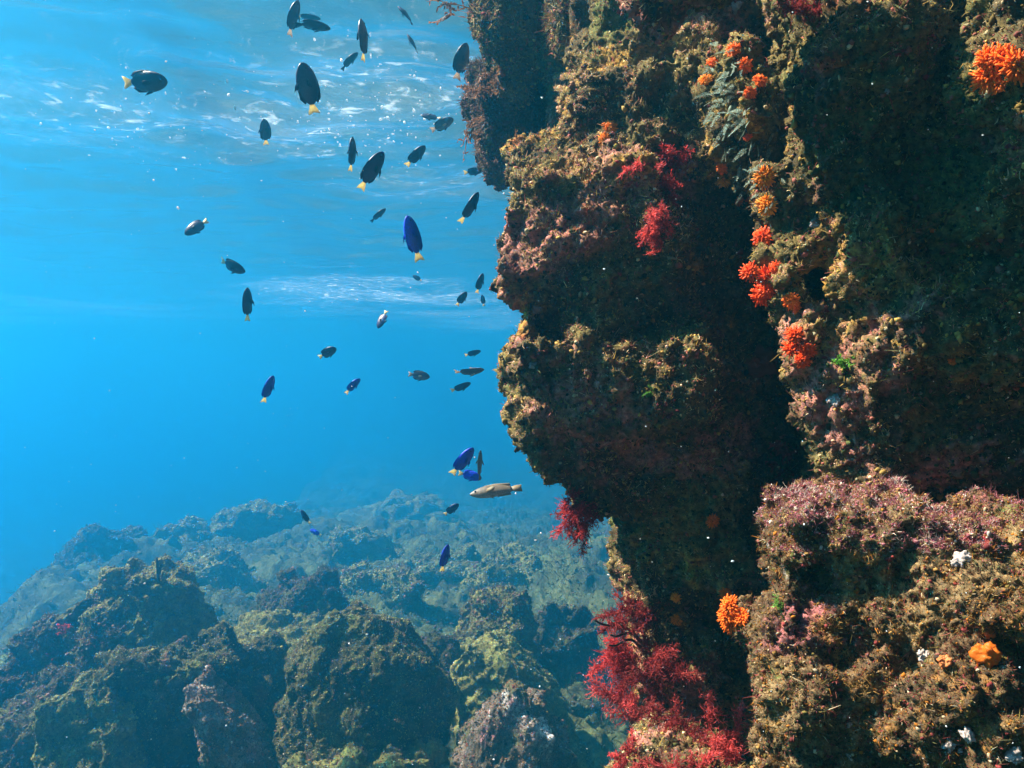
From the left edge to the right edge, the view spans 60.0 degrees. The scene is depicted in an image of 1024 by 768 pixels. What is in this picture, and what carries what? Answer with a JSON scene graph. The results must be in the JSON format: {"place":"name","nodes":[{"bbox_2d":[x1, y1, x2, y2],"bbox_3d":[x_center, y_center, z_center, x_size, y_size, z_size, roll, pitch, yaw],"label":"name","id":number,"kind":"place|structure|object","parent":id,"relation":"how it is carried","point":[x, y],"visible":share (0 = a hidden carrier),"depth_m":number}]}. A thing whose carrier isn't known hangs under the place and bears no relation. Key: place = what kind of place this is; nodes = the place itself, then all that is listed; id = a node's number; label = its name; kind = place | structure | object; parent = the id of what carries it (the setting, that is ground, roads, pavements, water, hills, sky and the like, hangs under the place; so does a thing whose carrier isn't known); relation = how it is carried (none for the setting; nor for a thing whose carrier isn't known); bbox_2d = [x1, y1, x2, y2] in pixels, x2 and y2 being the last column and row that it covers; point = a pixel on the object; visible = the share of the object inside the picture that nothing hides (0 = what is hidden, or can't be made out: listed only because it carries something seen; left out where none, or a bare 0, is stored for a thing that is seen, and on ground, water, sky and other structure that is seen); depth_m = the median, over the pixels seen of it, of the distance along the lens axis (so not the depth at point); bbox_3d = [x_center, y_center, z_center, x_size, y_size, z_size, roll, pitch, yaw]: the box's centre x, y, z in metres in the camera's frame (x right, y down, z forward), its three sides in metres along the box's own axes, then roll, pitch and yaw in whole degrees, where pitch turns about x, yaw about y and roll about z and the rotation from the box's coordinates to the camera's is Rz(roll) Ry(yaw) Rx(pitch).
{"place":"outdoors","nodes":[
{"label":"outdoors","id":0,"kind":"place"},
{"bbox_2d":[122,70,167,95],"bbox_3d":[-0.407,-0.334,0.983,0.055,0.025,0.017,0,0,23],"label":"damselfish","id":1,"kind":"object","parent":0,"point":[145,81],"visible":1,"depth_m":0.98},
{"bbox_2d":[184,218,208,235],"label":"damselfish","id":2,"kind":"object","parent":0,"point":[195,227],"visible":1,"depth_m":1.63},
{"bbox_2d":[221,258,244,273],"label":"damselfish","id":3,"kind":"object","parent":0,"point":[233,266],"visible":1,"depth_m":1.45},
{"bbox_2d":[242,287,254,320],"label":"damselfish","id":4,"kind":"object","parent":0,"point":[247,301],"visible":1,"depth_m":1.32},
{"bbox_2d":[0,364,507,454],"label":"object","id":5,"kind":"structure","parent":0,"point":[193,407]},
{"bbox_2d":[0,0,522,365],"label":"water surface","id":6,"kind":"object","parent":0,"point":[159,273],"visible":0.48,"depth_m":6.53},
{"bbox_2d":[3,35,460,178],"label":"air bubbles","id":7,"kind":"object","parent":6,"relation":"on","point":[341,60],"visible":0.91,"depth_m":4.15},
{"bbox_2d":[258,119,270,144],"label":"damselfish","id":8,"kind":"object","parent":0,"point":[265,131],"visible":1,"depth_m":1.55},
{"bbox_2d":[261,376,274,402],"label":"damselfish","id":9,"kind":"object","parent":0,"point":[268,388],"visible":1,"depth_m":1.44},
{"bbox_2d":[287,0,299,37],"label":"damselfish","id":10,"kind":"object","parent":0,"point":[293,15],"visible":0.98,"depth_m":1.20},
{"bbox_2d":[295,62,320,114],"bbox_3d":[-0.225,-0.325,0.978,0.029,0.054,0.018,0,0,-16],"label":"damselfish","id":11,"kind":"object","parent":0,"point":[307,87],"visible":1,"depth_m":0.97},
{"bbox_2d":[294,19,330,31],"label":"damselfish","id":12,"kind":"object","parent":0,"point":[314,25],"visible":1,"depth_m":1.19},
{"bbox_2d":[0,424,631,767],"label":"seabed","id":13,"kind":"structure","parent":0,"point":[40,503],"depth_m":27.46},
{"bbox_2d":[0,668,74,767],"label":"boulder","id":14,"kind":"object","parent":13,"relation":"on","point":[17,742],"visible":0.35,"depth_m":3.03},
{"bbox_2d":[0,595,126,707],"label":"boulder","id":15,"kind":"object","parent":13,"relation":"on","point":[29,664],"visible":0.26,"depth_m":3.43},
{"bbox_2d":[46,647,62,664],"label":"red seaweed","id":16,"kind":"object","parent":15,"relation":"on","point":[57,657],"visible":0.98,"depth_m":3.43},
{"bbox_2d":[55,623,72,636],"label":"red seaweed","id":17,"kind":"object","parent":15,"relation":"on","point":[65,627],"visible":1,"depth_m":3.44},
{"bbox_2d":[45,522,147,569],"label":"boulder","id":18,"kind":"object","parent":13,"relation":"on","point":[91,542],"visible":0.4,"depth_m":8.42},
{"bbox_2d":[65,553,219,669],"bbox_3d":[-1.559,1.145,3.674,0.683,0.866,0.745,0,0,-43],"label":"boulder","id":19,"kind":"object","parent":13,"relation":"on","point":[172,606],"visible":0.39,"depth_m":3.55},
{"bbox_2d":[156,557,162,583],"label":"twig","id":20,"kind":"object","parent":19,"relation":"on","point":[158,570],"visible":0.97,"depth_m":3.55},
{"bbox_2d":[151,515,214,542],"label":"boulder","id":21,"kind":"object","parent":13,"relation":"on","point":[194,528],"visible":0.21,"depth_m":9.35},
{"bbox_2d":[94,619,272,767],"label":"boulder","id":22,"kind":"object","parent":13,"relation":"on","point":[149,682],"visible":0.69,"depth_m":3.03},
{"bbox_2d":[29,668,148,767],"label":"boulder","id":23,"kind":"object","parent":22,"relation":"on","point":[87,720],"visible":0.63,"depth_m":2.88},
{"bbox_2d":[182,545,273,594],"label":"boulder","id":24,"kind":"object","parent":13,"relation":"on","point":[218,567],"visible":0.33,"depth_m":7.29},
{"bbox_2d":[181,665,276,767],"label":"boulder","id":25,"kind":"object","parent":13,"relation":"on","point":[213,705],"visible":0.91,"depth_m":2.90},
{"bbox_2d":[209,498,304,542],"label":"boulder","id":26,"kind":"object","parent":13,"relation":"on","point":[264,519],"visible":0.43,"depth_m":10.12},
{"bbox_2d":[245,630,289,734],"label":"boulder","id":27,"kind":"object","parent":13,"relation":"on","point":[273,647],"visible":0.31,"depth_m":3.53},
{"bbox_2d":[230,609,343,653],"bbox_3d":[-0.966,1.385,4.079,0.817,0.639,0.869,0,0,0],"label":"boulder","id":28,"kind":"object","parent":13,"relation":"on","point":[290,627],"visible":0.18,"depth_m":4.20},
{"bbox_2d":[255,564,350,615],"bbox_3d":[-1.166,1.388,4.773,0.638,0.829,0.769,0,0,0],"label":"boulder","id":29,"kind":"object","parent":13,"relation":"on","point":[320,591],"visible":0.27,"depth_m":4.76},
{"bbox_2d":[0,505,630,767],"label":"algae carpet","id":30,"kind":"object","parent":13,"relation":"on","point":[622,729],"visible":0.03,"depth_m":6.78},
{"bbox_2d":[279,737,450,767],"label":"boulder","id":31,"kind":"object","parent":13,"relation":"on","point":[433,753],"visible":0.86,"depth_m":2.76},
{"bbox_2d":[271,598,457,767],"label":"boulder","id":32,"kind":"object","parent":31,"relation":"on","point":[340,694],"visible":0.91,"depth_m":2.91},
{"bbox_2d":[326,523,405,563],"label":"boulder","id":33,"kind":"object","parent":13,"relation":"on","point":[357,544],"visible":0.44,"depth_m":8.64},
{"bbox_2d":[340,556,428,613],"bbox_3d":[-0.971,1.604,6.362,0.791,0.733,0.676,0,0,0],"label":"boulder","id":34,"kind":"object","parent":13,"relation":"on","point":[401,585],"visible":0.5,"depth_m":6.20},
{"bbox_2d":[335,487,480,524],"bbox_3d":[-1.829,2.591,14.890,2.699,1.515,2.198,0,0,0],"label":"boulder","id":35,"kind":"object","parent":13,"relation":"on","point":[398,504],"visible":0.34,"depth_m":14.65},
{"bbox_2d":[402,540,476,583],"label":"boulder","id":36,"kind":"object","parent":13,"relation":"on","point":[427,566],"visible":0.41,"depth_m":7.78},
{"bbox_2d":[421,629,462,671],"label":"boulder","id":37,"kind":"object","parent":13,"relation":"on","point":[447,646],"visible":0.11,"depth_m":3.81},
{"bbox_2d":[453,580,548,671],"bbox_3d":[-0.066,1.361,4.294,0.531,0.830,0.617,0,0,0],"label":"boulder","id":38,"kind":"object","parent":13,"relation":"on","point":[509,608],"visible":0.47,"depth_m":4.14},
{"bbox_2d":[460,537,543,589],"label":"boulder","id":39,"kind":"object","parent":13,"relation":"on","point":[512,563],"visible":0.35,"depth_m":6.98},
{"bbox_2d":[449,678,578,767],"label":"boulder","id":40,"kind":"object","parent":13,"relation":"on","point":[513,724],"visible":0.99,"depth_m":2.71},
{"bbox_2d":[448,627,589,767],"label":"boulder","id":41,"kind":"object","parent":13,"relation":"on","point":[486,665],"visible":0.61,"depth_m":3.35},
{"bbox_2d":[533,600,609,696],"bbox_3d":[0.287,1.697,4.999,0.585,0.963,0.730,0,0,0],"label":"boulder","id":42,"kind":"object","parent":13,"relation":"on","point":[573,628],"visible":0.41,"depth_m":4.84},
{"bbox_2d":[489,0,1023,767],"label":"rock wall","id":43,"kind":"structure","parent":13,"relation":"on","point":[901,302],"depth_m":0.58},
{"bbox_2d":[464,0,544,111],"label":"rock outcrop","id":44,"kind":"object","parent":43,"relation":"on","point":[504,35],"visible":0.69,"depth_m":0.96},
{"bbox_2d":[427,0,472,24],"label":"brown seaweed","id":45,"kind":"object","parent":44,"relation":"attached to","point":[448,5],"visible":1,"depth_m":0.96},
{"bbox_2d":[478,62,509,97],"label":"brown seaweed","id":46,"kind":"object","parent":44,"relation":"on","point":[483,77],"visible":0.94,"depth_m":1.02},
{"bbox_2d":[455,56,546,192],"bbox_3d":[0.001,-0.359,1.225,0.163,0.191,0.311,0,0,0],"label":"rock outcrop","id":47,"kind":"object","parent":44,"relation":"attached to","point":[503,121],"visible":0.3,"depth_m":1.10},
{"bbox_2d":[457,99,488,161],"bbox_3d":[-0.043,-0.307,1.080,0.040,0.079,0.047,0,0,12],"label":"brown seaweed","id":48,"kind":"object","parent":47,"relation":"attached to","point":[483,117],"visible":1,"depth_m":1.07},
{"bbox_2d":[456,75,495,105],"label":"brown seaweed","id":49,"kind":"object","parent":47,"relation":"on","point":[482,90],"visible":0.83,"depth_m":1.08},
{"bbox_2d":[533,0,570,91],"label":"rock outcrop","id":50,"kind":"object","parent":43,"relation":"on","point":[554,17],"visible":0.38,"depth_m":0.86},
{"bbox_2d":[550,500,599,560],"bbox_3d":[0.046,0.102,0.646,0.038,0.052,0.028,0,0,-40],"label":"red seaweed","id":51,"kind":"object","parent":43,"relation":"attached to","point":[570,532],"visible":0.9,"depth_m":0.64},
{"bbox_2d":[550,482,604,544],"bbox_3d":[0.046,0.092,0.638,0.040,0.046,0.044,0,0,-20],"label":"red seaweed","id":52,"kind":"object","parent":43,"relation":"attached to","point":[584,510],"visible":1,"depth_m":0.63},
{"bbox_2d":[598,119,618,145],"bbox_3d":[0.071,-0.186,0.657,0.012,0.023,0.018,0,0,32],"label":"cup coral","id":53,"kind":"object","parent":43,"relation":"on","point":[611,125],"visible":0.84,"depth_m":0.66},
{"bbox_2d":[576,632,643,733],"bbox_3d":[0.092,0.251,0.742,0.078,0.086,0.067,0,0,0],"label":"red seaweed","id":54,"kind":"object","parent":43,"relation":"on","point":[630,709],"visible":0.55,"depth_m":0.74},
{"bbox_2d":[586,635,637,706],"bbox_3d":[0.087,0.230,0.720,0.048,0.061,0.063,0,0,15],"label":"red seaweed","id":55,"kind":"object","parent":43,"relation":"attached to","point":[618,664],"visible":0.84,"depth_m":0.71},
{"bbox_2d":[594,619,641,646],"bbox_3d":[0.087,0.195,0.689,0.011,0.036,0.067,0,0,39],"label":"coral","id":56,"kind":"object","parent":43,"relation":"on","point":[629,639],"visible":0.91,"depth_m":0.69},
{"bbox_2d":[591,586,657,652],"bbox_3d":[0.091,0.181,0.697,0.058,0.051,0.054,0,0,0],"label":"red seaweed","id":57,"kind":"object","parent":43,"relation":"attached to","point":[643,615],"visible":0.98,"depth_m":0.69},
{"bbox_2d":[608,728,640,767],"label":"red seaweed","id":58,"kind":"object","parent":43,"relation":"attached to","point":[622,762],"visible":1,"depth_m":0.59},
{"bbox_2d":[615,154,666,187],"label":"red seaweed","id":59,"kind":"object","parent":43,"relation":"attached to","point":[639,168],"visible":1,"depth_m":0.60},
{"bbox_2d":[635,219,673,255],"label":"red seaweed","id":60,"kind":"object","parent":43,"relation":"attached to","point":[644,233],"visible":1,"depth_m":0.59},
{"bbox_2d":[643,201,678,241],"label":"red seaweed","id":61,"kind":"object","parent":43,"relation":"attached to","point":[653,215],"visible":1,"depth_m":0.59},
{"bbox_2d":[616,622,706,715],"bbox_3d":[0.112,0.222,0.677,0.061,0.077,0.078,0,0,-10],"label":"red seaweed","id":62,"kind":"object","parent":43,"relation":"attached to","point":[660,668],"visible":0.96,"depth_m":0.67},
{"bbox_2d":[658,169,683,207],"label":"red seaweed","id":63,"kind":"object","parent":43,"relation":"attached to","point":[668,184],"visible":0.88,"depth_m":0.62},
{"bbox_2d":[651,142,693,171],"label":"red seaweed","id":64,"kind":"object","parent":43,"relation":"attached to","point":[669,153],"visible":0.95,"depth_m":0.63},
{"bbox_2d":[629,745,722,767],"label":"red seaweed","id":65,"kind":"object","parent":43,"relation":"attached to","point":[676,764],"visible":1,"depth_m":0.56},
{"bbox_2d":[637,692,718,751],"bbox_3d":[0.120,0.246,0.623,0.063,0.054,0.050,0,0,19],"label":"red seaweed","id":66,"kind":"object","parent":43,"relation":"on","point":[671,724],"visible":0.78,"depth_m":0.62},
{"bbox_2d":[697,73,713,84],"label":"cup coral","id":67,"kind":"object","parent":43,"relation":"attached to","point":[705,79],"visible":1,"depth_m":0.60},
{"bbox_2d":[705,513,719,528],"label":"cup coral","id":68,"kind":"object","parent":43,"relation":"attached to","point":[712,520],"visible":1,"depth_m":0.63},
{"bbox_2d":[688,688,752,767],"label":"red seaweed","id":69,"kind":"object","parent":43,"relation":"on","point":[728,749],"visible":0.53,"depth_m":0.60},
{"bbox_2d":[714,174,730,188],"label":"cup coral","id":70,"kind":"object","parent":43,"relation":"attached to","point":[723,182],"visible":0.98,"depth_m":0.63},
{"bbox_2d":[725,41,740,56],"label":"cup coral","id":71,"kind":"object","parent":43,"relation":"attached to","point":[735,47],"visible":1,"depth_m":0.59},
{"bbox_2d":[694,39,784,212],"bbox_3d":[0.149,-0.178,0.586,0.049,0.149,0.121,0,0,-21],"label":"hydroid","id":72,"kind":"object","parent":43,"relation":"attached to","point":[739,173],"visible":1,"depth_m":0.59},
{"bbox_2d":[737,56,768,98],"bbox_3d":[0.156,-0.201,0.582,0.014,0.032,0.022,0,0,-31],"label":"cup coral","id":73,"kind":"object","parent":43,"relation":"on","point":[745,65],"visible":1,"depth_m":0.58},
{"bbox_2d":[738,260,780,306],"bbox_3d":[0.150,-0.061,0.545,0.026,0.027,0.033,0,0,0],"label":"cup coral","id":74,"kind":"object","parent":43,"relation":"on","point":[763,292],"visible":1,"depth_m":0.54},
{"bbox_2d":[745,344,777,378],"bbox_3d":[0.184,-0.017,0.656,0.024,0.026,0.025,0,0,0],"label":"sponge","id":75,"kind":"object","parent":43,"relation":"attached to","point":[762,364],"visible":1,"depth_m":0.65},
{"bbox_2d":[750,225,773,245],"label":"cup coral","id":76,"kind":"object","parent":43,"relation":"attached to","point":[760,235],"visible":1,"depth_m":0.55},
{"bbox_2d":[751,165,776,190],"bbox_3d":[0.154,-0.126,0.540,0.011,0.015,0.012,0,0,-19],"label":"cup coral","id":77,"kind":"object","parent":43,"relation":"attached to","point":[767,174],"visible":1,"depth_m":0.54},
{"bbox_2d":[755,192,777,216],"bbox_3d":[0.156,-0.110,0.543,0.012,0.014,0.011,0,0,0],"label":"cup coral","id":78,"kind":"object","parent":43,"relation":"on","point":[764,202],"visible":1,"depth_m":0.54},
{"bbox_2d":[764,440,799,485],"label":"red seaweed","id":79,"kind":"object","parent":43,"relation":"attached to","point":[782,449],"visible":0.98,"depth_m":0.66},
{"bbox_2d":[781,292,801,314],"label":"cup coral","id":80,"kind":"object","parent":43,"relation":"attached to","point":[791,301],"visible":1,"depth_m":0.52},
{"bbox_2d":[780,325,816,368],"bbox_3d":[0.165,-0.021,0.510,0.013,0.026,0.020,0,0,-33],"label":"cup coral","id":81,"kind":"object","parent":43,"relation":"attached to","point":[793,336],"visible":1,"depth_m":0.51},
{"bbox_2d":[779,0,824,29],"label":"red seaweed","id":82,"kind":"object","parent":43,"relation":"attached to","point":[802,6],"visible":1,"depth_m":0.52},
{"bbox_2d":[825,394,840,406],"bbox_3d":[0.184,0.009,0.505,0.008,0.008,0.010,0,0,0],"label":"shell","id":83,"kind":"object","parent":43,"relation":"attached to","point":[834,400],"visible":1,"depth_m":0.50},
{"bbox_2d":[831,353,854,375],"bbox_3d":[0.188,-0.011,0.496,0.018,0.014,0.014,0,0,27],"label":"green algae","id":84,"kind":"object","parent":43,"relation":"on","point":[840,361],"visible":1,"depth_m":0.50},
{"bbox_2d":[968,42,1023,95],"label":"cup coral","id":85,"kind":"object","parent":43,"relation":"attached to","point":[1006,58],"visible":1,"depth_m":0.42},
{"bbox_2d":[732,470,1023,767],"bbox_3d":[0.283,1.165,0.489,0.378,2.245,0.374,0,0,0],"label":"boulder","id":86,"kind":"object","parent":13,"relation":"on","point":[852,573],"visible":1,"depth_m":0.37},
{"bbox_2d":[716,593,749,634],"bbox_3d":[0.111,0.115,0.444,0.018,0.021,0.011,0,0,34],"label":"cup coral","id":87,"kind":"object","parent":86,"relation":"on","point":[731,618],"visible":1,"depth_m":0.44},
{"bbox_2d":[771,593,783,617],"bbox_3d":[0.116,0.097,0.387,0.008,0.010,0.009,0,0,0],"label":"green algae","id":88,"kind":"object","parent":86,"relation":"on","point":[776,604],"visible":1,"depth_m":0.39},
{"bbox_2d":[917,649,929,661],"bbox_3d":[0.165,0.110,0.356,0.006,0.007,0.006,0,0,0],"label":"shell","id":89,"kind":"object","parent":86,"relation":"on","point":[921,654],"visible":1,"depth_m":0.35},
{"bbox_2d":[936,654,951,668],"bbox_3d":[0.165,0.106,0.339,0.005,0.006,0.006,0,0,0],"label":"sponge","id":90,"kind":"object","parent":86,"relation":"on","point":[945,660],"visible":1,"depth_m":0.34},
{"bbox_2d":[941,738,962,754],"bbox_3d":[0.164,0.135,0.332,0.007,0.008,0.006,0,0,0],"label":"shell","id":91,"kind":"object","parent":86,"relation":"on","point":[952,745],"visible":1,"depth_m":0.33},
{"bbox_2d":[950,550,972,567],"bbox_3d":[0.182,0.071,0.362,0.009,0.008,0.009,0,0,0],"label":"shell","id":92,"kind":"object","parent":86,"relation":"on","point":[958,557],"visible":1,"depth_m":0.36},
{"bbox_2d":[958,726,975,743],"bbox_3d":[0.168,0.129,0.327,0.006,0.006,0.005,0,0,0],"label":"shell","id":93,"kind":"object","parent":86,"relation":"on","point":[967,734],"visible":1,"depth_m":0.33},
{"bbox_2d":[969,641,1001,668],"bbox_3d":[0.180,0.104,0.339,0.011,0.013,0.012,0,0,0],"label":"sponge","id":94,"kind":"object","parent":86,"relation":"on","point":[987,655],"visible":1,"depth_m":0.34},
{"bbox_2d":[1004,746,1023,764],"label":"shell","id":95,"kind":"object","parent":86,"relation":"on","point":[1013,755],"visible":1,"depth_m":0.32},
{"bbox_2d":[318,346,336,358],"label":"damselfish","id":96,"kind":"object","parent":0,"point":[327,352],"visible":1,"depth_m":1.88},
{"bbox_2d":[341,52,357,70],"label":"damselfish","id":97,"kind":"object","parent":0,"point":[349,59],"visible":1,"depth_m":1.68},
{"bbox_2d":[344,378,359,394],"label":"damselfish","id":98,"kind":"object","parent":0,"point":[354,383],"visible":0.99,"depth_m":1.91},
{"bbox_2d":[347,137,357,171],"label":"damselfish","id":99,"kind":"object","parent":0,"point":[351,151],"visible":1,"depth_m":1.27},
{"bbox_2d":[356,18,369,62],"bbox_3d":[-0.180,-0.414,1.066,0.017,0.052,0.024,0,0,-20],"label":"damselfish","id":100,"kind":"object","parent":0,"point":[362,35],"visible":1,"depth_m":1.06},
{"bbox_2d":[356,151,384,191],"bbox_3d":[-0.165,-0.251,1.045,0.017,0.052,0.026,41,10,37],"label":"damselfish","id":101,"kind":"object","parent":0,"point":[372,168],"visible":1,"depth_m":1.04},
{"bbox_2d":[377,311,388,327],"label":"damselfish","id":102,"kind":"object","parent":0,"point":[381,320],"visible":1,"depth_m":1.93},
{"bbox_2d":[403,215,423,262],"bbox_3d":[-0.112,-0.164,1.010,0.024,0.053,0.016,0,0,-2],"label":"damselfish","id":103,"kind":"object","parent":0,"point":[412,238],"visible":1,"depth_m":1.01},
{"bbox_2d":[404,145,425,167],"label":"damselfish","id":104,"kind":"object","parent":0,"point":[415,155],"visible":1,"depth_m":1.51},
{"bbox_2d":[408,370,429,380],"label":"damselfish","id":105,"kind":"object","parent":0,"point":[418,375],"visible":1,"depth_m":1.81},
{"bbox_2d":[430,117,453,132],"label":"damselfish","id":106,"kind":"object","parent":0,"point":[445,123],"visible":1,"depth_m":1.69},
{"bbox_2d":[439,544,449,571],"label":"damselfish","id":107,"kind":"object","parent":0,"point":[445,556],"visible":1,"depth_m":1.50},
{"bbox_2d":[444,503,458,514],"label":"damselfish","id":108,"kind":"object","parent":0,"point":[451,509],"visible":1,"depth_m":2.30},
{"bbox_2d":[450,382,470,391],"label":"damselfish","id":109,"kind":"object","parent":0,"point":[462,386],"visible":1,"depth_m":1.84},
{"bbox_2d":[453,43,469,80],"bbox_3d":[-0.070,-0.448,1.230,0.025,0.051,0.017,10,18,-33],"label":"damselfish","id":110,"kind":"object","parent":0,"point":[461,56],"visible":0.99,"depth_m":1.23},
{"bbox_2d":[449,448,473,475],"bbox_3d":[-0.070,0.111,1.262,0.022,0.051,0.017,34,9,-27],"label":"damselfish","id":111,"kind":"object","parent":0,"point":[462,460],"visible":1,"depth_m":1.26},
{"bbox_2d":[458,192,478,222],"bbox_3d":[-0.059,-0.251,1.267,0.017,0.051,0.022,32,7,34],"label":"damselfish","id":112,"kind":"object","parent":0,"point":[470,207],"visible":1,"depth_m":1.26},
{"bbox_2d":[455,367,483,375],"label":"damselfish","id":113,"kind":"object","parent":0,"point":[470,371],"visible":1,"depth_m":1.42},
{"bbox_2d":[458,470,481,480],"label":"damselfish","id":114,"kind":"object","parent":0,"point":[470,475],"visible":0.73,"depth_m":1.81},
{"bbox_2d":[475,273,483,293],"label":"damselfish","id":115,"kind":"object","parent":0,"point":[479,282],"visible":1,"depth_m":1.91},
{"bbox_2d":[476,450,483,479],"bbox_3d":[-0.055,0.139,1.518,0.013,0.053,0.013,0,0,-18],"label":"wrasse","id":116,"kind":"object","parent":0,"point":[479,461],"visible":1,"depth_m":1.51},
{"bbox_2d":[470,483,521,498],"bbox_3d":[-0.024,0.160,1.323,0.078,0.022,0.020,0,0,-17],"label":"wrasse","id":117,"kind":"object","parent":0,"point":[495,490],"visible":1,"depth_m":1.32},
{"bbox_2d":[19,1,1020,764],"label":"marine snow","id":118,"kind":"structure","parent":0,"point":[357,299],"depth_m":0.36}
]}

